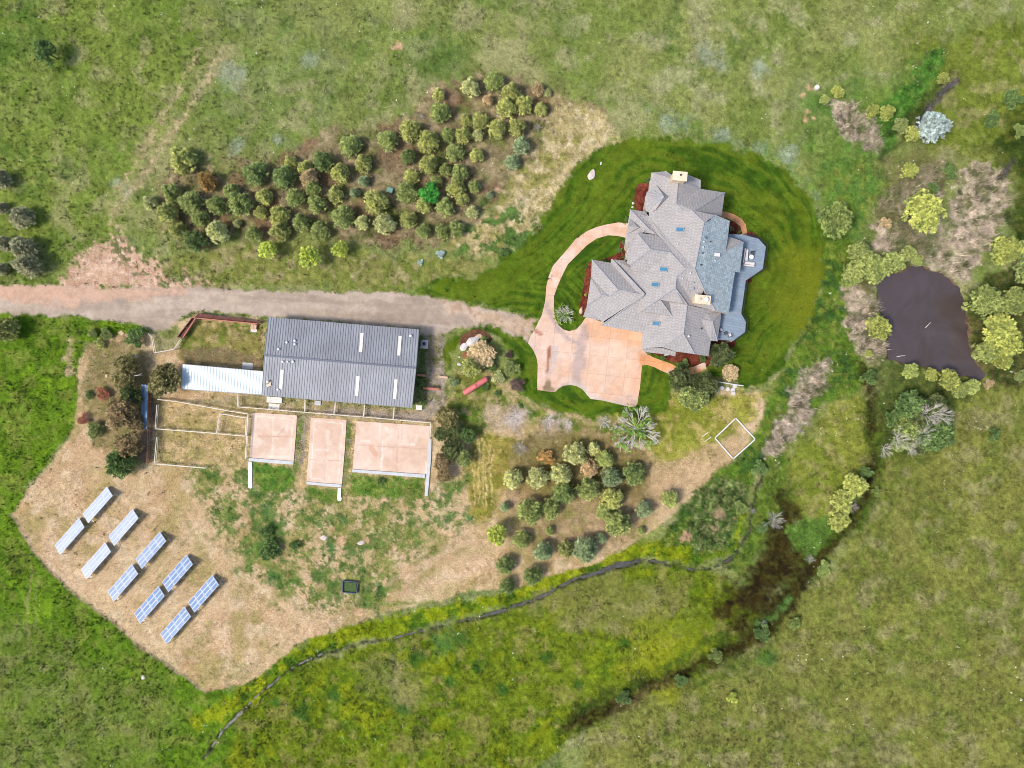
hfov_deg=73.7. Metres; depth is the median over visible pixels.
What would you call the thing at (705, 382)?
broad tree
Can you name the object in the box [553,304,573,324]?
bare tree
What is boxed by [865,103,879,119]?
willow bush
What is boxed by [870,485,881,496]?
bush
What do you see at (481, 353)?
tan shrub
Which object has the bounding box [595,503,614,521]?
pine tree
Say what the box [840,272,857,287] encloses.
shrub
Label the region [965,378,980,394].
willow bush
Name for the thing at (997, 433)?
shrub
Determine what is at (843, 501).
bush
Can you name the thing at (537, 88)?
pine tree
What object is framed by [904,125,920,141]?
willow bush
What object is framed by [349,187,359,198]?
pine tree
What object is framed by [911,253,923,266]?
willow bush
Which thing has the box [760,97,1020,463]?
dead reeds
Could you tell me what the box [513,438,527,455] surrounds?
twiggy bush
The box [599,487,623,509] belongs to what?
pine tree
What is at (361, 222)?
pine tree
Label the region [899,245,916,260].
willow bush
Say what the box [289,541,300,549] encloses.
bush
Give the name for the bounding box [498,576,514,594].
pine tree
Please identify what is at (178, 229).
pine tree
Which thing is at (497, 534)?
sapling
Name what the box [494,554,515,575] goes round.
pine tree
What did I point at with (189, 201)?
pine tree
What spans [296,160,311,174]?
pine tree
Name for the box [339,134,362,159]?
pine tree
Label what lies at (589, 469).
pine tree
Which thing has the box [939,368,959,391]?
willow bush
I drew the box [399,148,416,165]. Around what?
pine tree
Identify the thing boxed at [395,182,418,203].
pine tree
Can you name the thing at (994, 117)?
shrub
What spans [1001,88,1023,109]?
shrub
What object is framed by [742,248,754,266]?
outdoor sofa
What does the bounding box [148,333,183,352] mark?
rail fence
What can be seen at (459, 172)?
pine tree
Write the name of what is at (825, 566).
bush
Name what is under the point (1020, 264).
willow tree
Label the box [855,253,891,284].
willow tree
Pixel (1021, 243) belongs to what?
willow tree
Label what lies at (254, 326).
wooden crate
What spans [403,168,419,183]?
pine tree
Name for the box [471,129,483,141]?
pine tree
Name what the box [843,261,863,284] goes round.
willow tree
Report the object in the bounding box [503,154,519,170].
pine tree
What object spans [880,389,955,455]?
thicket tree
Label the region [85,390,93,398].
shrub
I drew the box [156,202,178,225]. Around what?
pine tree
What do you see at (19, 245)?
pine tree
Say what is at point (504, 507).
pine tree
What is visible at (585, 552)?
pine tree
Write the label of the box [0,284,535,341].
road
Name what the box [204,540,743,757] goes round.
stream water
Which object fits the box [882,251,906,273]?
willow tree
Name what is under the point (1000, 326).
willow tree
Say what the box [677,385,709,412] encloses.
broad tree
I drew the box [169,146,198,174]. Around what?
pine tree
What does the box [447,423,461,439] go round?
broad tree
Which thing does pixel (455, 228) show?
pine tree
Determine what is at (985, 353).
willow tree
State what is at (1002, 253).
willow tree
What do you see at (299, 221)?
pine tree
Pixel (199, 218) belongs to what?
pine tree
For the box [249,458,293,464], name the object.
retaining wall
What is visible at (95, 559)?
solar array
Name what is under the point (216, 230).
pine tree
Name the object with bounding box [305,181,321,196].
pine tree
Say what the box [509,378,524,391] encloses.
shrub
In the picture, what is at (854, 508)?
twiggy bush
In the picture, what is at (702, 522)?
weeds
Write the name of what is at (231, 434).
rail fence
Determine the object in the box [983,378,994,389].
shrub
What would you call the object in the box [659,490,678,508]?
pine tree
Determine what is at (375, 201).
pine tree
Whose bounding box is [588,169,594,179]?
rock
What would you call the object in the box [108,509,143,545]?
solar array
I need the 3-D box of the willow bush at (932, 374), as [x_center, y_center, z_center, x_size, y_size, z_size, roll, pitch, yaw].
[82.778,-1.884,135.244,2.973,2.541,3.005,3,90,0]
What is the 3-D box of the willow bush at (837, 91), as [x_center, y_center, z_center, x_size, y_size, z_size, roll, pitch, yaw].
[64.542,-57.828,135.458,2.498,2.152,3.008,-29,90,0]
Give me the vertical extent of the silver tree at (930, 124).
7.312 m
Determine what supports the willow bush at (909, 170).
on the ground at (56, 478)
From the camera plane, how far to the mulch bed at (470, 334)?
136.48 m
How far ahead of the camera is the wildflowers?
136.46 m
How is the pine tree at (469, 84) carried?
on the ground at (56, 478)
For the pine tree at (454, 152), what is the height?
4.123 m
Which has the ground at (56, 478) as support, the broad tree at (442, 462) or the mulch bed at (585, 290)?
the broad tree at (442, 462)
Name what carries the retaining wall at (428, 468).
on the ground at (56, 478)
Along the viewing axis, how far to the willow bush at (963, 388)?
134.12 m
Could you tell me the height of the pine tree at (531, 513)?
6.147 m
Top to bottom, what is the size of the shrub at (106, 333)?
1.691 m
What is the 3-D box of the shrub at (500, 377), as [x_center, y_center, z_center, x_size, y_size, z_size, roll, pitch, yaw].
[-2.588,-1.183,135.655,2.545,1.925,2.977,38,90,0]
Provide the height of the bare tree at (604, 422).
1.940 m
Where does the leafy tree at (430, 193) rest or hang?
on the ground at (56, 478)
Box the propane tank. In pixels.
[463,377,487,394]
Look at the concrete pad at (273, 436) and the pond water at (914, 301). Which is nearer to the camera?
the concrete pad at (273, 436)
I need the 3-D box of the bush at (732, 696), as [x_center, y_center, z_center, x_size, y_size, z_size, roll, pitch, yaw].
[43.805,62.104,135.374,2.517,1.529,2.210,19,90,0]
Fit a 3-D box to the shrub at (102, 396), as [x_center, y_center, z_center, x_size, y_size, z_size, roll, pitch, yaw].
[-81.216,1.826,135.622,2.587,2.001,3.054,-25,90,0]
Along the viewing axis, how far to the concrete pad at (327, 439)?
136.39 m
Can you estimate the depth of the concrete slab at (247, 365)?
136.41 m
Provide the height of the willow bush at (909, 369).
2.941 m
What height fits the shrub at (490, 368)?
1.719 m
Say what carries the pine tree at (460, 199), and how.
on the ground at (56, 478)
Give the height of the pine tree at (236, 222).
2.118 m
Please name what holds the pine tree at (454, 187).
on the ground at (56, 478)
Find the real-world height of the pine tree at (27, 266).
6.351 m
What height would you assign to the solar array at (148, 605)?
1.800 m
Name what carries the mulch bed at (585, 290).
on the lawn at (771, 178)
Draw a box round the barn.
[261,317,419,407]
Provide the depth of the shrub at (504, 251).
135.61 m
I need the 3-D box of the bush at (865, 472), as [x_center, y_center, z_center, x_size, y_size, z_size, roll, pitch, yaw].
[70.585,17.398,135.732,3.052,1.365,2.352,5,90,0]
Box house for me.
[583,171,767,355]
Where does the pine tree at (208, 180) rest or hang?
on the ground at (56, 478)
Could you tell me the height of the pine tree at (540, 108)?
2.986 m
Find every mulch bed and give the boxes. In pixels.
[460,329,491,345]
[462,345,496,369]
[579,241,625,315]
[634,183,648,210]
[653,340,735,366]
[728,221,741,233]
[746,232,757,237]
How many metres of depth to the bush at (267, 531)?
135.30 m
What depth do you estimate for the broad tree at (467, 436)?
133.69 m
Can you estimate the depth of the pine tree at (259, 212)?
134.67 m
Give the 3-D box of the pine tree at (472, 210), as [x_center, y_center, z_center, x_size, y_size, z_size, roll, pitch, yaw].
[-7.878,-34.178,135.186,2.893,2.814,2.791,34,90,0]
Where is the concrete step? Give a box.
[267,396,281,402]
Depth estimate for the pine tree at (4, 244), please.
134.53 m
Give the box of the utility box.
[386,187,393,193]
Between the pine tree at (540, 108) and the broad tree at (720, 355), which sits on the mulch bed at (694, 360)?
the broad tree at (720, 355)
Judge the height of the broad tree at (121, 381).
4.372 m
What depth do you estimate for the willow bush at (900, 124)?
134.55 m
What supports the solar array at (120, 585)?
on the ground at (56, 478)
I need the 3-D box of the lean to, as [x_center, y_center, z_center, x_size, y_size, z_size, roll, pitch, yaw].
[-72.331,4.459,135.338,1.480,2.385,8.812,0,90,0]
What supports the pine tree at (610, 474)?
on the ground at (56, 478)
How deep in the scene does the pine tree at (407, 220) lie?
133.72 m
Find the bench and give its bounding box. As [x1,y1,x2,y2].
[423,387,438,389]
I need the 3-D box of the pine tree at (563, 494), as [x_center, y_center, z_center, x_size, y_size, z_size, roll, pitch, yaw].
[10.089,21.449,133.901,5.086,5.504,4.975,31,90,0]
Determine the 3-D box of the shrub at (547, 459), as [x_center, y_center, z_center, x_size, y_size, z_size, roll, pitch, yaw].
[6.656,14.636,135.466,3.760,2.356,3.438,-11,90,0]
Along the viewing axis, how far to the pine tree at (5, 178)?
134.43 m
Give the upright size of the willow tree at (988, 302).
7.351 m
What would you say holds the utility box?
on the ground at (56, 478)
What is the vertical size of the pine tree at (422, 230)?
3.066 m
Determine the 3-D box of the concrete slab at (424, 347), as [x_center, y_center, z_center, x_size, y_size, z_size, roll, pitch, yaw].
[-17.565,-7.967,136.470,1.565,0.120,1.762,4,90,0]
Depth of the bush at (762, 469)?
135.39 m
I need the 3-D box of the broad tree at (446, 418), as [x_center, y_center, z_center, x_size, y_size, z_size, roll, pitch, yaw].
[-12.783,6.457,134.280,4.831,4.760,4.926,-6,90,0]
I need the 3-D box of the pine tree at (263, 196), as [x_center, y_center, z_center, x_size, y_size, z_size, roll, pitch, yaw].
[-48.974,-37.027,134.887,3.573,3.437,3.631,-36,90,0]
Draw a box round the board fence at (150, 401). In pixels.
[147,391,152,462]
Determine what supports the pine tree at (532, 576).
on the ground at (56, 478)
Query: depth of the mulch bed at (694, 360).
136.49 m
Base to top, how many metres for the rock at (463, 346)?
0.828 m
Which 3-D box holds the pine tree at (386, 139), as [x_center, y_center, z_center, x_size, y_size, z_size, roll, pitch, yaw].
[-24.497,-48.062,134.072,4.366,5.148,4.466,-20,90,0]
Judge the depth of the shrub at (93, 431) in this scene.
135.03 m
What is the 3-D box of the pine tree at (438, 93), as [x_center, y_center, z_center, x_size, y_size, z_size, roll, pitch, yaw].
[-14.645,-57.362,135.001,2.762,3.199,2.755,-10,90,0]
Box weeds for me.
[0,0,1023,767]
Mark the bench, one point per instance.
(431, 388)
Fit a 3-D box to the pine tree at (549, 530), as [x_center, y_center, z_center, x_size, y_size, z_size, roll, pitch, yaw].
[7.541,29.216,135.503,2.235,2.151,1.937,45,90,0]
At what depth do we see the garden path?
136.48 m
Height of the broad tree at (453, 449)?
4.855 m
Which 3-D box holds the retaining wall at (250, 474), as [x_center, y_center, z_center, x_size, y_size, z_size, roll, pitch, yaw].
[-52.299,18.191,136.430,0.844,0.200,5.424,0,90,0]
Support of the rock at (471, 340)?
on the mulch bed at (470, 334)
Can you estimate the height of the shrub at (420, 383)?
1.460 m
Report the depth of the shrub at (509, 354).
135.72 m
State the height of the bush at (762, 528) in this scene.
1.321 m
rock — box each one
[460,343,467,350]
[466,336,478,346]
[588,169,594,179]
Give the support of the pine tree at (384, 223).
on the ground at (56, 478)
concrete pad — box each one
[249,413,296,460]
[306,417,346,483]
[353,421,429,473]
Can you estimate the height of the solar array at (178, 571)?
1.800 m
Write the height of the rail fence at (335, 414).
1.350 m
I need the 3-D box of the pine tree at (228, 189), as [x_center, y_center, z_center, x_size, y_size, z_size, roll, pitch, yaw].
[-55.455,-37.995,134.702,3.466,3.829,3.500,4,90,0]
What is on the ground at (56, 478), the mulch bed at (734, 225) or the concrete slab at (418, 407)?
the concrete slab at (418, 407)
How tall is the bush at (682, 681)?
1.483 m
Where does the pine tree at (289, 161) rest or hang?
on the ground at (56, 478)
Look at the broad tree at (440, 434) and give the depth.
134.07 m
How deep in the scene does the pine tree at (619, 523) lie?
132.57 m
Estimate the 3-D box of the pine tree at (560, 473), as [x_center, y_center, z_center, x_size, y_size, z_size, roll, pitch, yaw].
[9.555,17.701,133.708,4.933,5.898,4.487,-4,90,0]
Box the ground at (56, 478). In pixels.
[0,0,1023,767]
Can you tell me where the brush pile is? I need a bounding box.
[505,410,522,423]
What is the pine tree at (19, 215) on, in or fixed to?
on the ground at (56, 478)
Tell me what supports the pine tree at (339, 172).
on the ground at (56, 478)
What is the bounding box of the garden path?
[720,211,746,234]
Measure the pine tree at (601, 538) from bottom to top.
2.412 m
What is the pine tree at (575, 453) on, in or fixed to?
on the ground at (56, 478)
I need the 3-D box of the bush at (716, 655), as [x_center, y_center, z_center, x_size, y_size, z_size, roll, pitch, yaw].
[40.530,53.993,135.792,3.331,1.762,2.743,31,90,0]
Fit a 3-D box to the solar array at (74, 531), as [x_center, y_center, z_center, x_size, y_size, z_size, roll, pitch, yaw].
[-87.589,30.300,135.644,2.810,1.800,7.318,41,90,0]
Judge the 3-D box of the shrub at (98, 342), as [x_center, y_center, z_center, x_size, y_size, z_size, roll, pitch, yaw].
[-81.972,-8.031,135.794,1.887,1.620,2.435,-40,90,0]
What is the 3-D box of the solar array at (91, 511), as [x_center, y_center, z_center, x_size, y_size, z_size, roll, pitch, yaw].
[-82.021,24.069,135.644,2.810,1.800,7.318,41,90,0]
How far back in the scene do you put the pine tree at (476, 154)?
134.34 m
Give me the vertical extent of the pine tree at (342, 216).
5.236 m
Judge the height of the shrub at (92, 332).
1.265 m
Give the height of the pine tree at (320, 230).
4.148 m
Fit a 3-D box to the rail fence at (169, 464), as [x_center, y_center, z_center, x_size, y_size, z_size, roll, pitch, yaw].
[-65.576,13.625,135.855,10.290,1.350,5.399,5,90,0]
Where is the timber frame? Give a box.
[715,418,754,458]
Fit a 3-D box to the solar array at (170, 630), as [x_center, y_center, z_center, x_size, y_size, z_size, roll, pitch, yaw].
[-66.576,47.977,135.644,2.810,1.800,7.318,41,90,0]
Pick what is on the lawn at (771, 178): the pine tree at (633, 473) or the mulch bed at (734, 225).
the mulch bed at (734, 225)
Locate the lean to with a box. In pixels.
[141,384,150,428]
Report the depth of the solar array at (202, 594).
135.37 m
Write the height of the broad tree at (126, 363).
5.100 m
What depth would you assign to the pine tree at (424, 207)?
133.93 m
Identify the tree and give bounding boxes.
[0,170,13,189]
[0,202,9,214]
[0,235,11,251]
[0,262,10,275]
[0,316,20,342]
[7,204,36,229]
[7,252,42,278]
[9,235,39,256]
[34,38,57,67]
[104,447,141,479]
[105,396,137,427]
[105,419,117,429]
[111,371,134,392]
[112,352,140,375]
[113,430,144,457]
[119,384,142,405]
[125,412,145,430]
[143,196,158,211]
[146,363,181,398]
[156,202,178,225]
[161,183,181,203]
[168,221,186,238]
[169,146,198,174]
[176,190,204,215]
[181,230,209,252]
[190,210,210,229]
[198,171,217,192]
[205,195,229,215]
[205,219,230,243]
[223,184,240,199]
[227,191,254,217]
[232,219,241,227]
[242,162,268,186]
[245,226,264,242]
[253,205,268,219]
[254,188,273,206]
[268,221,291,242]
[269,204,290,223]
[271,165,296,191]
[284,155,297,169]
[285,188,306,208]
[291,213,311,232]
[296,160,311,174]
[299,168,319,186]
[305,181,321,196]
[307,196,327,214]
[310,221,330,241]
[312,151,334,172]
[327,184,343,203]
[330,162,349,184]
[330,204,355,229]
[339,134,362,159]
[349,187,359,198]
[354,154,371,174]
[354,214,369,230]
[357,175,369,187]
[364,189,389,213]
[372,213,396,235]
[376,130,397,152]
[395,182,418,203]
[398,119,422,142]
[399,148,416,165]
[399,211,416,228]
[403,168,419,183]
[415,197,432,213]
[415,222,430,238]
[416,130,439,153]
[417,182,439,202]
[418,153,437,175]
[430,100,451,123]
[430,175,443,188]
[432,87,444,101]
[433,425,448,440]
[433,452,452,470]
[434,197,455,217]
[434,405,458,428]
[435,223,449,239]
[436,469,452,481]
[438,163,451,177]
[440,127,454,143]
[440,437,464,461]
[445,143,464,161]
[446,180,466,197]
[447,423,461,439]
[448,219,464,237]
[450,164,468,183]
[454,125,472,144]
[454,192,469,206]
[456,449,471,466]
[459,427,476,443]
[460,76,480,97]
[460,113,471,125]
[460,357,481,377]
[465,205,479,218]
[468,179,480,193]
[469,148,483,161]
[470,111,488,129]
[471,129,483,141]
[482,94,493,105]
[483,71,504,93]
[486,191,493,198]
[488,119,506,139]
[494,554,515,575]
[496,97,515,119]
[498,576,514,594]
[499,82,520,102]
[499,502,510,511]
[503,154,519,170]
[503,469,523,489]
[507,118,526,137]
[512,136,529,155]
[512,530,531,548]
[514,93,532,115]
[515,497,542,525]
[523,566,542,586]
[526,467,549,489]
[531,81,543,96]
[533,101,547,116]
[533,541,553,560]
[541,498,560,520]
[543,88,551,96]
[544,526,553,535]
[549,463,571,484]
[550,482,575,504]
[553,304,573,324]
[556,540,573,558]
[562,441,587,465]
[572,536,597,564]
[575,476,600,501]
[580,458,598,478]
[587,442,600,455]
[594,450,613,468]
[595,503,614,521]
[595,532,606,544]
[597,417,610,428]
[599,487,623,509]
[600,467,622,486]
[605,509,632,536]
[609,403,659,452]
[622,462,645,486]
[635,500,652,517]
[637,527,645,535]
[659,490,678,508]
[668,366,693,392]
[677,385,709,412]
[693,373,719,400]
[709,342,735,368]
[818,201,853,240]
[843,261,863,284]
[846,241,872,262]
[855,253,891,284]
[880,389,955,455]
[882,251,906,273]
[901,187,947,235]
[914,111,953,143]
[961,283,1003,319]
[971,342,999,363]
[982,312,1016,343]
[983,325,1023,358]
[989,235,1023,265]
[992,354,1013,369]
[999,286,1023,315]
[1012,255,1023,283]
[1016,240,1023,258]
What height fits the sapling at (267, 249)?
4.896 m
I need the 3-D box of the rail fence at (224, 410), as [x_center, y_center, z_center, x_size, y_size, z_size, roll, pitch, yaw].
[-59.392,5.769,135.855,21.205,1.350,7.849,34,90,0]
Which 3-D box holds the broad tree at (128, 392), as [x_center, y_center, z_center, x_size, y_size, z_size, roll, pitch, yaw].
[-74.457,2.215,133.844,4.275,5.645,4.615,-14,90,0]
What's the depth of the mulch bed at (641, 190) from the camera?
136.49 m
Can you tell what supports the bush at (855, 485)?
on the ground at (56, 478)
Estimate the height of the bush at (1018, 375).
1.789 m
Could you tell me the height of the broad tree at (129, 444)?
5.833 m
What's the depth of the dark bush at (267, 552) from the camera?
134.93 m
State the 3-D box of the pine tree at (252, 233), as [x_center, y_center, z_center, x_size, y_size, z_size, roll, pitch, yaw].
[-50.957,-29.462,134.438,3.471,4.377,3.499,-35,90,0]
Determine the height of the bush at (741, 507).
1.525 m
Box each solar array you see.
[55,518,90,553]
[81,543,116,578]
[83,487,118,522]
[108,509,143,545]
[108,565,143,600]
[134,586,169,622]
[136,532,171,568]
[161,607,194,643]
[162,555,197,591]
[188,575,223,611]
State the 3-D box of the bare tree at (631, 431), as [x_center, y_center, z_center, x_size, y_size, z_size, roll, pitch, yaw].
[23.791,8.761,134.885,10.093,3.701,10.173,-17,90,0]
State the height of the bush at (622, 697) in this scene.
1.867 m
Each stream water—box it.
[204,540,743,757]
[916,82,953,125]
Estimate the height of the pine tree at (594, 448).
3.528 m
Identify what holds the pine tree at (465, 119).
on the ground at (56, 478)
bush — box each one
[124,327,144,348]
[259,524,272,537]
[259,538,282,560]
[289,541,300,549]
[377,477,384,484]
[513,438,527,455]
[616,690,631,704]
[674,674,688,687]
[707,647,722,663]
[726,692,737,702]
[735,500,748,515]
[751,459,767,474]
[753,623,769,642]
[756,520,767,533]
[764,511,784,528]
[787,617,799,630]
[817,559,830,577]
[819,94,830,105]
[827,508,851,532]
[829,489,852,513]
[830,85,844,97]
[842,472,869,498]
[851,498,859,512]
[860,466,874,476]
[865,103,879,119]
[865,313,891,340]
[865,350,873,356]
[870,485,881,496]
[878,105,895,121]
[893,117,908,134]
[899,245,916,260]
[900,162,918,179]
[900,363,919,378]
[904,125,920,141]
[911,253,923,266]
[924,367,938,381]
[936,72,949,83]
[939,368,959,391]
[951,380,969,397]
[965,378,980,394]
[1013,370,1023,382]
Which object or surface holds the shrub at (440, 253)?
on the ground at (56, 478)
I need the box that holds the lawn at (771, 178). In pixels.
[415,134,825,420]
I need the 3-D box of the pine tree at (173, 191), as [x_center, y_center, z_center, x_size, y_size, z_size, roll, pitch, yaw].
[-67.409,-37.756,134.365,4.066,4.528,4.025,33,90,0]
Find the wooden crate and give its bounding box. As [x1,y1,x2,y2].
[250,324,257,328]
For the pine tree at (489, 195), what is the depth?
135.44 m
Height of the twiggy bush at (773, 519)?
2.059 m
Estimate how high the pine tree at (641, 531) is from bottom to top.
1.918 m
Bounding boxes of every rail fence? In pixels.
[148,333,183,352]
[154,437,208,468]
[155,405,215,433]
[157,399,250,458]
[177,313,262,337]
[216,413,248,436]
[237,395,431,435]
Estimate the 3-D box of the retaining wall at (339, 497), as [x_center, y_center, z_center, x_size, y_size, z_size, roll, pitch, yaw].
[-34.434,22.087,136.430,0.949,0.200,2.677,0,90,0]
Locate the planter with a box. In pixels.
[342,580,357,593]
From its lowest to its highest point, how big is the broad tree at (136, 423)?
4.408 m
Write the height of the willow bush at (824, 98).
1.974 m
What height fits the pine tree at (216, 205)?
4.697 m
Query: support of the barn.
on the ground at (56, 478)
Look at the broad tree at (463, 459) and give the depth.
133.61 m
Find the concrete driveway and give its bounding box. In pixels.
[528,222,705,406]
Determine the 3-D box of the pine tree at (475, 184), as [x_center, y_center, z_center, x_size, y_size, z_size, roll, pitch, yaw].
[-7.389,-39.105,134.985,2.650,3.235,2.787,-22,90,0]
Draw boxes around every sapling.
[257,240,278,258]
[298,245,321,269]
[330,240,348,257]
[487,522,506,545]
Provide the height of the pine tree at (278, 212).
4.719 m
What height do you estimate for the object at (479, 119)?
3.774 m
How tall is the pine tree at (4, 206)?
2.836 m
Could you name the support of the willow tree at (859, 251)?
on the ground at (56, 478)
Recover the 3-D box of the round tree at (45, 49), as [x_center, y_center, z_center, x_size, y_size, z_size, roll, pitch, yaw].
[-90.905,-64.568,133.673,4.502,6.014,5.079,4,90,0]
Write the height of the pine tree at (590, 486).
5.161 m
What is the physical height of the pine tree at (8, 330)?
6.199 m
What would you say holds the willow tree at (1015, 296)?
on the ground at (56, 478)
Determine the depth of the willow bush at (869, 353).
134.97 m
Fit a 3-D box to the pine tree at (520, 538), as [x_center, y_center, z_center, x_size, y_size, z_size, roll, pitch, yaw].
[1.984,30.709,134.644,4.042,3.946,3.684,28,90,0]
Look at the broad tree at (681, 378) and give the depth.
132.49 m
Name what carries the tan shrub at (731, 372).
on the lawn at (771, 178)
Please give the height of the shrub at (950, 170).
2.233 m
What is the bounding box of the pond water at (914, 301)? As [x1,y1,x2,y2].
[877,266,984,380]
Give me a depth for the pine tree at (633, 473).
133.51 m
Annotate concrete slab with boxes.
[242,362,252,368]
[268,403,279,409]
[416,405,421,409]
[420,340,427,348]
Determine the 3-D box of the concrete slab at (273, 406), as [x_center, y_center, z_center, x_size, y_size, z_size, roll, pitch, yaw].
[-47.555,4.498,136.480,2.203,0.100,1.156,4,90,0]
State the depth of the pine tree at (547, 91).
135.41 m
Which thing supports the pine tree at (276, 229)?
on the ground at (56, 478)
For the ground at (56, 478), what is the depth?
136.53 m
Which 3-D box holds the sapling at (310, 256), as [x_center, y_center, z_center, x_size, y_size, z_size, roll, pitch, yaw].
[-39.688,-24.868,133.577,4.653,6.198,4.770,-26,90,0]
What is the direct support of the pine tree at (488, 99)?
on the ground at (56, 478)
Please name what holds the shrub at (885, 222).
on the ground at (56, 478)
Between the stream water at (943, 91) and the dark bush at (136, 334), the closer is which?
the dark bush at (136, 334)
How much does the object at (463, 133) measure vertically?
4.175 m
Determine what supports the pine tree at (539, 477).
on the ground at (56, 478)
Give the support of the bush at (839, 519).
on the ground at (56, 478)
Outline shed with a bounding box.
[181,364,262,394]
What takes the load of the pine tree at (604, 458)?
on the ground at (56, 478)
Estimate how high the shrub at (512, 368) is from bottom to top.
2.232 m
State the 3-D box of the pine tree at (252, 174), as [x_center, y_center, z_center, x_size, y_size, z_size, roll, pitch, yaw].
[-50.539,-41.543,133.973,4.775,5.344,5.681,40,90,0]
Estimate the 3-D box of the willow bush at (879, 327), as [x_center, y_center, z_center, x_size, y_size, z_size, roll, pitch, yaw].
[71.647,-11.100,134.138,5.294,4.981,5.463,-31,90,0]
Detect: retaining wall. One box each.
[248,461,251,488]
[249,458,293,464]
[306,482,341,487]
[337,488,341,500]
[352,469,424,477]
[425,439,431,495]
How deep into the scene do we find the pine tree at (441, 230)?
134.06 m
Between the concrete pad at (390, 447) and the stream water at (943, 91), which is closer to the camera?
the concrete pad at (390, 447)
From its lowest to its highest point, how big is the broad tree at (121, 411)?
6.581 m
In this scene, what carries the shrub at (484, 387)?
on the ground at (56, 478)
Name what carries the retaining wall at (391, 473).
on the ground at (56, 478)
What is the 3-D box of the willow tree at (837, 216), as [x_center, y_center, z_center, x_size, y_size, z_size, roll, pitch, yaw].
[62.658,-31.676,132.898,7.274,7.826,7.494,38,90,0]
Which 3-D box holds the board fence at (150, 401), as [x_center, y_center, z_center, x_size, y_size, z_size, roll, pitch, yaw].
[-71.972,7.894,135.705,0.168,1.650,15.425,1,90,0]
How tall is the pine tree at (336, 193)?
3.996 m
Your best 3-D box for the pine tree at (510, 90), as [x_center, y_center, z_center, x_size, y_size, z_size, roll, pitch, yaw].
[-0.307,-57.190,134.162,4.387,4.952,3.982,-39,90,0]
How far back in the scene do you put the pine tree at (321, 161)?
133.36 m
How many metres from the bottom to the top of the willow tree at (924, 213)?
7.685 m
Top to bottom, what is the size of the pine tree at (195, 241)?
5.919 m
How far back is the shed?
133.83 m
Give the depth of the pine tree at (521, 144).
134.05 m
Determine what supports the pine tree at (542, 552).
on the ground at (56, 478)
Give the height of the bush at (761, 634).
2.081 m
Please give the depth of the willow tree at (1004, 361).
132.65 m
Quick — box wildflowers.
[2,0,1021,767]
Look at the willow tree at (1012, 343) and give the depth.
131.50 m
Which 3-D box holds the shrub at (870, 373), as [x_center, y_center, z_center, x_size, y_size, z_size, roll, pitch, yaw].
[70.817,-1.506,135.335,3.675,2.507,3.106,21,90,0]
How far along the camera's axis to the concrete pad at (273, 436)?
136.39 m
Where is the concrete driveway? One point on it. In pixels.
(593, 359)
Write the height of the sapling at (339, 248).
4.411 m
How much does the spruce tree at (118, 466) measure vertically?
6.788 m
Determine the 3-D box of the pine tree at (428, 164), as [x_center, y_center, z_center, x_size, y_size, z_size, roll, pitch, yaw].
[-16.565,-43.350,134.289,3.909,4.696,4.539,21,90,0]
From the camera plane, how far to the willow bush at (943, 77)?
135.06 m
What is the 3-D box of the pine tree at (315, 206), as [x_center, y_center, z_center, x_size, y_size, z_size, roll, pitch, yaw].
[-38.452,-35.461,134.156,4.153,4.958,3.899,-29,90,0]
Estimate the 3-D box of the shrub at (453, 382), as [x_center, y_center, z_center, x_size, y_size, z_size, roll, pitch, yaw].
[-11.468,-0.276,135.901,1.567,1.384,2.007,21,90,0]
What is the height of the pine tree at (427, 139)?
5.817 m
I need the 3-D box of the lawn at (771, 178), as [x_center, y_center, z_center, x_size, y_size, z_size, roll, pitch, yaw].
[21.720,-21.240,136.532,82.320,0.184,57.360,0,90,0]
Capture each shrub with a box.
[77,412,89,423]
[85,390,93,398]
[87,328,96,337]
[87,421,104,438]
[93,338,104,348]
[96,386,109,401]
[100,327,112,340]
[416,378,424,388]
[435,250,444,258]
[450,377,458,386]
[467,340,496,368]
[481,382,488,391]
[485,363,496,371]
[491,370,504,383]
[499,248,508,256]
[503,360,519,375]
[504,350,511,358]
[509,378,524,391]
[536,450,555,464]
[677,358,688,370]
[699,356,706,362]
[722,364,738,381]
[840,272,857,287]
[859,369,875,384]
[879,217,891,228]
[927,182,939,193]
[942,163,957,178]
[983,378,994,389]
[984,109,999,127]
[988,428,1001,441]
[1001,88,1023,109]
[1013,123,1023,139]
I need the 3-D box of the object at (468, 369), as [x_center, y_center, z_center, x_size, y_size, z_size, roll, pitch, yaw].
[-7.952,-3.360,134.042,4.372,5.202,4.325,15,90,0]
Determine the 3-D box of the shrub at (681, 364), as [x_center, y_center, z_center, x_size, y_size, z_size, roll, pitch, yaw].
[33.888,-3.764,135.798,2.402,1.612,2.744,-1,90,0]
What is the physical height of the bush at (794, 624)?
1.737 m
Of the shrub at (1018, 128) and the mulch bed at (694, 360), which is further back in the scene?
the mulch bed at (694, 360)
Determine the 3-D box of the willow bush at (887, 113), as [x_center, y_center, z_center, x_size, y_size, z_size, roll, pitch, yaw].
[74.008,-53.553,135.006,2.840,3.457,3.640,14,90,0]
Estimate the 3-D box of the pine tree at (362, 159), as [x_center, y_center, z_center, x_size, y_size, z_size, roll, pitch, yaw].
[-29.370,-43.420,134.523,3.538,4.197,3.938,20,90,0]
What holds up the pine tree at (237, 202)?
on the ground at (56, 478)
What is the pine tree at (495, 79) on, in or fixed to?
on the ground at (56, 478)
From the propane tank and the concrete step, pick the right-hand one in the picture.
the propane tank
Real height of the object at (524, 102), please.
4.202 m
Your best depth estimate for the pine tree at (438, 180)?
134.66 m
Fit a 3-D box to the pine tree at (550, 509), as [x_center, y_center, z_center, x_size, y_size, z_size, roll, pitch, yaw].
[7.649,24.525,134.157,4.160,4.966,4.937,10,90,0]

